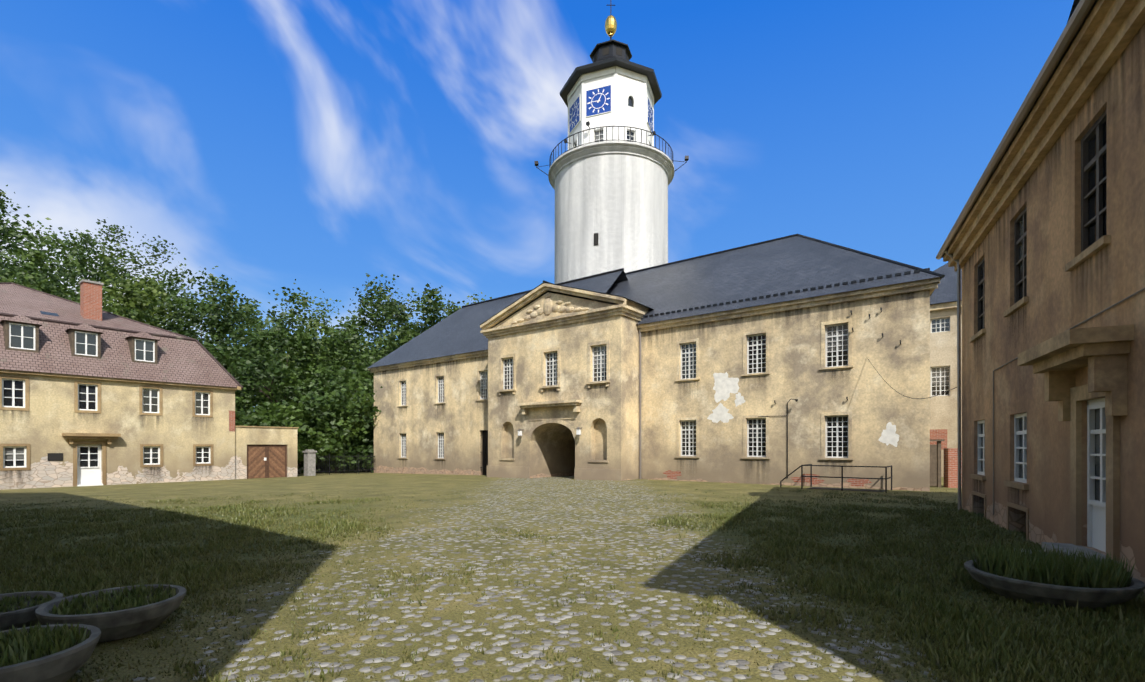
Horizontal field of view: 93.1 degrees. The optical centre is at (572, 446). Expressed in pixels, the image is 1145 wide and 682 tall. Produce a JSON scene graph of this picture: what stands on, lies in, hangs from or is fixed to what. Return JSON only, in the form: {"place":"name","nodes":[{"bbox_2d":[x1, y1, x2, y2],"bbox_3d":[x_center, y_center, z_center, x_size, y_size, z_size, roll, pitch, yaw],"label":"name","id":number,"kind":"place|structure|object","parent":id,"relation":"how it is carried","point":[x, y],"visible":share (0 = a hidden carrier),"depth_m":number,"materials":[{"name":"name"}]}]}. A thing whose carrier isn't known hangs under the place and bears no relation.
{"place":"outdoors","nodes":[
{"label":"outdoors","id":0,"kind":"place"},
{"bbox_2d":[480,430,487,474],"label":"wing iron bars","id":1,"kind":"object","parent":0,"point":[485,452],"visible":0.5,"depth_m":35.05,"materials":[{"name":"black metal"}]},
{"bbox_2d":[518,429,523,435],"bbox_3d":[-2.861,-0.775,30.200,0.220,0.410,0.410,0,0,38],"label":"wall lantern","id":2,"kind":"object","parent":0,"point":[520,432],"depth_m":30.08,"materials":[{"name":"white glass"}]},
{"bbox_2d":[0,0,1073,352],"label":"sky","id":3,"kind":"structure","parent":0,"point":[325,145],"materials":[{"name":"blue"}]},
{"bbox_2d":[0,463,1144,681],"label":"courtyard ground","id":4,"kind":"structure","parent":0,"point":[598,509],"depth_m":6.32,"materials":[{"name":"green plant"}]},
{"bbox_2d":[0,238,36,269],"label":"tree","id":5,"kind":"object","parent":4,"relation":"on","point":[5,257],"visible":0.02,"depth_m":51.88,"materials":[{"name":"green plant"}]},
{"bbox_2d":[0,591,62,630],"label":"stone planter","id":6,"kind":"object","parent":4,"relation":"on","point":[17,609],"visible":0.79,"depth_m":4.86,"materials":[{"name":"stone"}]},
{"bbox_2d":[0,185,77,300],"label":"tree","id":7,"kind":"object","parent":4,"relation":"on","point":[5,231],"visible":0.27,"depth_m":53.43,"materials":[{"name":"green plant"}]},
{"bbox_2d":[0,621,100,681],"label":"stone planter","id":8,"kind":"object","parent":4,"relation":"on","point":[57,652],"visible":1,"depth_m":3.62,"materials":[{"name":"stone"}]},
{"bbox_2d":[0,214,130,317],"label":"tree","id":9,"kind":"object","parent":4,"relation":"on","point":[40,257],"visible":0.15,"depth_m":48.54,"materials":[{"name":"green plant"}]},
{"bbox_2d":[0,227,147,318],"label":"tree","id":10,"kind":"object","parent":4,"relation":"on","point":[88,239],"visible":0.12,"depth_m":59.08,"materials":[{"name":"green plant"}]},
{"bbox_2d":[0,219,189,330],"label":"tree","id":11,"kind":"object","parent":4,"relation":"on","point":[122,270],"visible":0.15,"depth_m":72.79,"materials":[{"name":"green plant"}]},
{"bbox_2d":[35,584,185,642],"bbox_3d":[-4.130,1.516,4.904,1.040,0.368,1.040,0,0,38],"label":"stone planter","id":12,"kind":"object","parent":4,"relation":"on","point":[117,613],"visible":0.92,"depth_m":4.73,"materials":[{"name":"stone"}]},
{"bbox_2d":[0,372,234,489],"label":"house walls","id":13,"kind":"structure","parent":4,"relation":"on","point":[48,421],"depth_m":29.31,"materials":[{"name":"beige paint"}]},
{"bbox_2d":[48,453,62,460],"bbox_3d":[-26.024,0.535,27.289,0.030,0.390,0.570,0,0,38],"label":"house plaque","id":14,"kind":"object","parent":13,"relation":"attached to","point":[55,456],"visible":0.9,"depth_m":27.28,"materials":[{"name":"grey metal"}]},
{"bbox_2d":[2,311,209,485],"bbox_3d":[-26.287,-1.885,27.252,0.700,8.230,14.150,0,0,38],"label":"windows","id":15,"kind":"structure","parent":13,"relation":"in","point":[88,476],"depth_m":28.46,"materials":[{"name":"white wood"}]},
{"bbox_2d":[0,369,241,486],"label":"house stone trim","id":16,"kind":"structure","parent":13,"relation":"attached to","point":[70,437],"depth_m":28.56,"materials":[{"name":"beige stone"}]},
{"bbox_2d":[0,282,242,388],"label":"house roof","id":17,"kind":"structure","parent":13,"relation":"on","point":[184,359],"depth_m":30.05,"materials":[{"name":"red tile"}]},
{"bbox_2d":[3,320,156,363],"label":"dormers","id":18,"kind":"object","parent":17,"relation":"on","point":[131,339],"visible":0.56,"depth_m":28.15,"materials":[{"name":"wood"}]},
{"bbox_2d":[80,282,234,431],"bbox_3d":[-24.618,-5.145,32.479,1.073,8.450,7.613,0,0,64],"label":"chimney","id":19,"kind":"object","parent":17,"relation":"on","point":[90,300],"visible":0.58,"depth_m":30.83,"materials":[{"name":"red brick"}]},
{"bbox_2d":[79,279,103,285],"bbox_3d":[-27.561,-9.320,31.054,0.920,0.120,0.920,0,0,38],"label":"chimney cap","id":20,"kind":"object","parent":19,"relation":"on","point":[89,281],"visible":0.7,"depth_m":30.75,"materials":[{"name":"grey concrete"}]},
{"bbox_2d":[72,242,199,340],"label":"tree","id":21,"kind":"object","parent":4,"relation":"on","point":[136,297],"visible":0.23,"depth_m":51.87,"materials":[{"name":"green plant"}]},
{"bbox_2d":[119,269,232,350],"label":"tree","id":22,"kind":"object","parent":4,"relation":"on","point":[142,315],"visible":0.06,"depth_m":61.55,"materials":[{"name":"green plant"}]},
{"bbox_2d":[134,266,277,409],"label":"tree","id":23,"kind":"object","parent":4,"relation":"on","point":[211,310],"visible":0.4,"depth_m":53.84,"materials":[{"name":"green plant"}]},
{"bbox_2d":[235,389,250,423],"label":"tree","id":24,"kind":"object","parent":4,"relation":"on","point":[242,390],"depth_m":49.46,"materials":[{"name":"green plant"}]},
{"bbox_2d":[205,294,290,407],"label":"tree","id":25,"kind":"object","parent":4,"relation":"on","point":[254,313],"visible":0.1,"depth_m":63.23,"materials":[{"name":"green plant"}]},
{"bbox_2d":[235,409,270,425],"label":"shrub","id":26,"kind":"object","parent":4,"relation":"on","point":[249,415],"visible":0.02,"depth_m":43.35,"materials":[{"name":"green plant"}]},
{"bbox_2d":[235,427,296,478],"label":"garage wall","id":27,"kind":"structure","parent":4,"relation":"on","point":[245,437],"depth_m":35.22,"materials":[{"name":"beige paint"}]},
{"bbox_2d":[247,445,286,478],"bbox_3d":[-20.000,1.040,35.512,0.060,2.280,2.490,0,0,38],"label":"wooden gate","id":28,"kind":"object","parent":27,"relation":"in","point":[266,461],"visible":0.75,"depth_m":35.46,"materials":[{"name":"brown wood"}]},
{"bbox_2d":[235,426,298,427],"bbox_3d":[-20.051,-1.260,35.544,0.460,0.080,3.960,0,0,38],"label":"wall coping","id":29,"kind":"object","parent":27,"relation":"on","point":[266,427],"visible":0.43,"depth_m":35.32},
{"bbox_2d":[235,402,307,438],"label":"shrub","id":30,"kind":"object","parent":4,"relation":"on","point":[266,406],"depth_m":44.27,"materials":[{"name":"green plant"}]},
{"bbox_2d":[235,360,311,434],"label":"shrub","id":31,"kind":"object","parent":4,"relation":"on","point":[248,400],"visible":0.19,"depth_m":48.91,"materials":[{"name":"green plant"}]},
{"bbox_2d":[227,279,324,405],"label":"tree","id":32,"kind":"object","parent":4,"relation":"on","point":[298,340],"visible":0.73,"depth_m":49.15,"materials":[{"name":"green plant"}]},
{"bbox_2d":[239,326,313,406],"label":"tree","id":33,"kind":"object","parent":4,"relation":"on","point":[272,351],"depth_m":101.08,"materials":[{"name":"green plant"}]},
{"bbox_2d":[235,399,344,473],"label":"shrub","id":34,"kind":"object","parent":4,"relation":"on","point":[284,418],"visible":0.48,"depth_m":41.04,"materials":[{"name":"green plant"}]},
{"bbox_2d":[254,289,350,394],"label":"tree","id":35,"kind":"object","parent":4,"relation":"on","point":[323,316],"visible":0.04,"depth_m":76.30,"materials":[{"name":"green plant"}]},
{"bbox_2d":[238,358,373,469],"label":"shrub","id":36,"kind":"object","parent":4,"relation":"on","point":[312,383],"visible":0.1,"depth_m":48.67,"materials":[{"name":"green plant"}]},
{"bbox_2d":[271,317,346,401],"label":"tree","id":37,"kind":"object","parent":4,"relation":"on","point":[313,324],"visible":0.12,"depth_m":59.00,"materials":[{"name":"green plant"}]},
{"bbox_2d":[303,449,316,475],"bbox_3d":[-18.417,1.171,38.010,0.680,1.900,0.680,0,0,38],"label":"stone gate post","id":38,"kind":"object","parent":4,"relation":"on","point":[309,462],"visible":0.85,"depth_m":37.82,"materials":[{"name":"grey stone"}]},
{"bbox_2d":[286,329,356,399],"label":"tree","id":39,"kind":"object","parent":4,"relation":"on","point":[319,339],"depth_m":89.08,"materials":[{"name":"green plant"}]},
{"bbox_2d":[272,401,372,472],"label":"shrub","id":40,"kind":"object","parent":4,"relation":"on","point":[305,435],"visible":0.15,"depth_m":43.10,"materials":[{"name":"green plant"}]},
{"bbox_2d":[272,372,382,472],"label":"shrub","id":41,"kind":"object","parent":4,"relation":"on","point":[332,446],"visible":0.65,"depth_m":41.81,"materials":[{"name":"green plant"}]},
{"bbox_2d":[297,353,373,468],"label":"shrub","id":42,"kind":"object","parent":4,"relation":"on","point":[326,369],"depth_m":50.47,"materials":[{"name":"green plant"}]},
{"bbox_2d":[290,316,381,405],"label":"tree","id":43,"kind":"object","parent":4,"relation":"on","point":[349,340],"visible":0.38,"depth_m":50.51,"materials":[{"name":"green plant"}]},
{"bbox_2d":[310,389,378,472],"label":"shrub","id":44,"kind":"object","parent":4,"relation":"on","point":[366,439],"visible":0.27,"depth_m":43.24,"materials":[{"name":"green plant"}]},
{"bbox_2d":[322,454,374,474],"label":"iron fence","id":45,"kind":"object","parent":4,"relation":"on","point":[349,456],"visible":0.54,"depth_m":40.47,"materials":[{"name":"grey metal"}]},
{"bbox_2d":[328,377,373,462],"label":"shrub","id":46,"kind":"object","parent":4,"relation":"on","point":[370,384],"visible":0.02,"depth_m":45.18,"materials":[{"name":"green plant"}]},
{"bbox_2d":[323,273,417,374],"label":"tree","id":47,"kind":"object","parent":4,"relation":"on","point":[378,306],"visible":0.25,"depth_m":60.24,"materials":[{"name":"green plant"}]},
{"bbox_2d":[369,304,417,384],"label":"tree","id":48,"kind":"object","parent":4,"relation":"on","point":[402,340],"visible":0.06,"depth_m":55.09,"materials":[{"name":"green plant"}]},
{"bbox_2d":[385,283,467,340],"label":"tree","id":49,"kind":"object","parent":4,"relation":"on","point":[433,307],"visible":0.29,"depth_m":53.42,"materials":[{"name":"green plant"}]},
{"bbox_2d":[427,292,491,323],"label":"tree","id":50,"kind":"object","parent":4,"relation":"on","point":[474,298],"depth_m":77.45,"materials":[{"name":"green plant"}]},
{"bbox_2d":[0,487,1144,681],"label":"courtyard grass tufts","id":51,"kind":"object","parent":4,"relation":"on","point":[1097,641],"visible":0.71,"depth_m":6.93,"materials":[{"name":"green plant"}]},
{"bbox_2d":[554,154,667,283],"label":"tower shaft","id":52,"kind":"object","parent":4,"relation":"on","point":[618,203],"visible":0.27,"depth_m":41.72,"materials":[{"name":"white paint"}]},
{"bbox_2d":[548,141,673,189],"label":"balcony ledge","id":53,"kind":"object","parent":52,"relation":"on","point":[648,152],"depth_m":41.72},
{"bbox_2d":[535,0,688,174],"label":"keep ironwork","id":54,"kind":"object","parent":53,"relation":"on","point":[588,124],"visible":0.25,"depth_m":42.16,"materials":[{"name":"black metal"}]},
{"bbox_2d":[594,47,627,244],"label":"tower openings","id":55,"kind":"object","parent":52,"relation":"in","point":[606,51],"visible":0.35,"depth_m":44.62,"materials":[{"name":"black"}]},
{"bbox_2d":[368,277,939,480],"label":"stone trim","id":56,"kind":"structure","parent":4,"relation":"on","point":[620,308],"depth_m":27.15,"materials":[{"name":"beige stone"}]},
{"bbox_2d":[576,427,581,434],"bbox_3d":[0.371,-0.775,27.710,0.220,0.410,0.410,0,0,38],"label":"wall lantern","id":57,"kind":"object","parent":56,"relation":"attached to","point":[578,430],"depth_m":27.57,"materials":[{"name":"white glass"}]},
{"bbox_2d":[780,464,891,492],"bbox_3d":[10.272,1.254,21.341,3.848,1.051,1.456,0,0,38],"label":"handrail","id":58,"kind":"object","parent":4,"relation":"on","point":[841,477],"visible":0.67,"depth_m":20.66,"materials":[{"name":"grey metal"}]},
{"bbox_2d":[806,487,884,491],"bbox_3d":[10.628,1.668,21.066,2.700,0.001,1.200,0,0,38],"label":"cellar stair well","id":59,"kind":"object","parent":4,"relation":"on","point":[853,489],"visible":1,"depth_m":20.95,"materials":[{"name":"black"}]},
{"bbox_2d":[930,439,944,486],"bbox_3d":[14.511,0.697,22.446,1.450,1.965,0.300,0,0,16],"label":"doorway","id":60,"kind":"structure","parent":4,"relation":"on","point":[935,465],"depth_m":22.30,"materials":[{"name":"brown wood"}]},
{"bbox_2d":[930,307,961,476],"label":"back wing walls","id":61,"kind":"structure","parent":4,"relation":"on","point":[943,352],"depth_m":29.34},
{"bbox_2d":[930,429,946,449],"bbox_3d":[19.947,-0.370,29.601,0.850,1.100,0.004,0,0,38],"label":"brick patch","id":62,"kind":"object","parent":61,"relation":"attached to","point":[938,434],"visible":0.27,"depth_m":29.54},
{"bbox_2d":[931,317,949,395],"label":"wing window frames","id":63,"kind":"structure","parent":61,"relation":"in","point":[940,367],"depth_m":29.66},
{"bbox_2d":[932,318,948,395],"bbox_3d":[21.676,-3.270,28.543,4.720,7.500,0.001,0,0,38],"label":"wing glass","id":64,"kind":"object","parent":63,"relation":"in","point":[938,369],"depth_m":29.68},
{"bbox_2d":[930,263,961,304],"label":"wing roof","id":65,"kind":"structure","parent":61,"relation":"on","point":[945,291],"depth_m":30.25,"materials":[{"name":"stone"}]},
{"bbox_2d":[930,301,961,310],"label":"wing cornice","id":66,"kind":"structure","parent":61,"relation":"attached to","point":[943,306],"depth_m":29.24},
{"bbox_2d":[962,23,1144,592],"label":"building walls","id":67,"kind":"structure","parent":4,"relation":"on","point":[1052,309],"depth_m":8.44,"materials":[{"name":"beige paint"}]},
{"bbox_2d":[942,0,1097,257],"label":"building roof","id":68,"kind":"structure","parent":67,"relation":"on","point":[1075,4],"depth_m":9.16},
{"bbox_2d":[936,0,1144,514],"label":"building gutter","id":69,"kind":"object","parent":67,"relation":"attached to","point":[1079,14],"visible":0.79,"depth_m":9.54,"materials":[{"name":"grey metal"}]},
{"bbox_2d":[978,398,1105,551],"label":"building window frames","id":70,"kind":"structure","parent":67,"relation":"in","point":[1096,524],"depth_m":7.49,"materials":[{"name":"white wood"}]},
{"bbox_2d":[978,109,1106,331],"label":"dark building frames","id":71,"kind":"object","parent":67,"relation":"in","point":[1086,166],"visible":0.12,"depth_m":7.75,"materials":[{"name":"brown wood"}]},
{"bbox_2d":[943,0,1144,560],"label":"stone trim","id":72,"kind":"structure","parent":67,"relation":"attached to","point":[1108,31],"depth_m":7.43,"materials":[{"name":"beige stone"}]},
{"bbox_2d":[981,120,1106,500],"bbox_3d":[7.190,-1.810,7.405,0.030,5.220,12.930,0,0,25],"label":"building glass","id":73,"kind":"object","parent":67,"relation":"in","point":[1092,198],"depth_m":7.62,"materials":[{"name":"glass"}]},
{"bbox_2d":[964,540,1144,609],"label":"stone planter","id":74,"kind":"object","parent":4,"relation":"on","point":[1053,577],"visible":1,"depth_m":5.56,"materials":[{"name":"stone"}]},
{"bbox_2d":[1014,542,1117,563],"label":"building steps","id":75,"kind":"structure","parent":4,"relation":"on","point":[1064,545],"depth_m":7.43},
{"bbox_2d":[0,28,1144,518],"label":"facade runoff stains","id":76,"kind":"object","parent":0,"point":[1056,144],"visible":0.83,"depth_m":12.97,"materials":[{"name":"brown"}]},
{"bbox_2d":[567,66,653,149],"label":"keep lantern walls","id":77,"kind":"structure","parent":0,"point":[626,84],"depth_m":43.04,"materials":[{"name":"white paint"}]},
{"bbox_2d":[574,129,633,146],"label":"window frames","id":78,"kind":"structure","parent":77,"relation":"in","point":[602,134],"depth_m":43.06,"materials":[{"name":"white wood"}]},
{"bbox_2d":[575,97,633,147],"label":"tower windows","id":79,"kind":"structure","parent":78,"relation":"in","point":[630,102],"depth_m":43.11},
{"bbox_2d":[560,39,661,106],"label":"tower roof","id":80,"kind":"structure","parent":77,"relation":"on","point":[612,58],"depth_m":44.23,"materials":[{"name":"black metal"}]},
{"bbox_2d":[605,15,616,36],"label":"finial","id":81,"kind":"object","parent":80,"relation":"on","point":[610,25],"visible":0.96,"depth_m":45.66,"materials":[{"name":"gold metal"}]},
{"bbox_2d":[569,85,652,132],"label":"keep clock dials","id":82,"kind":"object","parent":77,"relation":"attached to","point":[599,104],"visible":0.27,"depth_m":43.03,"materials":[{"name":"blue paint"}]},
{"bbox_2d":[569,85,652,135],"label":"clock markings","id":83,"kind":"object","parent":82,"relation":"attached to","point":[650,106],"visible":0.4,"depth_m":43.10,"materials":[{"name":"paint"}]},
{"bbox_2d":[374,290,929,490],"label":"wing walls","id":84,"kind":"structure","parent":0,"point":[606,420],"depth_m":26.52,"materials":[{"name":"beige paint"}]},
{"bbox_2d":[401,323,847,457],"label":"wing window frames","id":85,"kind":"structure","parent":84,"relation":"in","point":[685,374],"depth_m":26.25,"materials":[{"name":"white wood"}]},
{"bbox_2d":[402,325,847,474],"bbox_3d":[0.363,-0.960,30.830,32.113,8.280,6.594,0,0,25],"label":"window glass","id":86,"kind":"structure","parent":85,"relation":"in","point":[829,421],"depth_m":24.48,"materials":[{"name":"glass"}]},
{"bbox_2d":[637,322,640,478],"bbox_3d":[3.386,-2.305,27.609,0.110,7.968,0.361,0,0,38],"label":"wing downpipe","id":87,"kind":"object","parent":84,"relation":"attached to","point":[638,324],"visible":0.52,"depth_m":27.65,"materials":[{"name":"metal"}]},
{"bbox_2d":[367,234,944,368],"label":"wing roof","id":88,"kind":"structure","parent":84,"relation":"on","point":[789,268],"depth_m":28.30,"materials":[{"name":"grey metal"}]},
{"bbox_2d":[663,470,871,486],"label":"exposed brick patches","id":89,"kind":"object","parent":84,"relation":"attached to","point":[815,480],"visible":0.92,"depth_m":22.74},
{"bbox_2d":[707,372,898,446],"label":"exposed plaster patches","id":90,"kind":"object","parent":84,"relation":"attached to","point":[725,386],"visible":1,"depth_m":25.00,"materials":[{"name":"white paint"}]},
{"bbox_2d":[758,307,956,477],"bbox_3d":[11.036,-2.035,19.690,9.828,6.830,3.548,0,0,78],"label":"wall cable","id":91,"kind":"object","parent":84,"relation":"attached to","point":[796,400],"visible":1,"depth_m":22.81,"materials":[{"name":"black metal"}]},
{"bbox_2d":[944,448,961,487],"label":"brick pillar","id":92,"kind":"structure","parent":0,"point":[950,467],"depth_m":21.95,"materials":[{"name":"red brick"}]}
]}

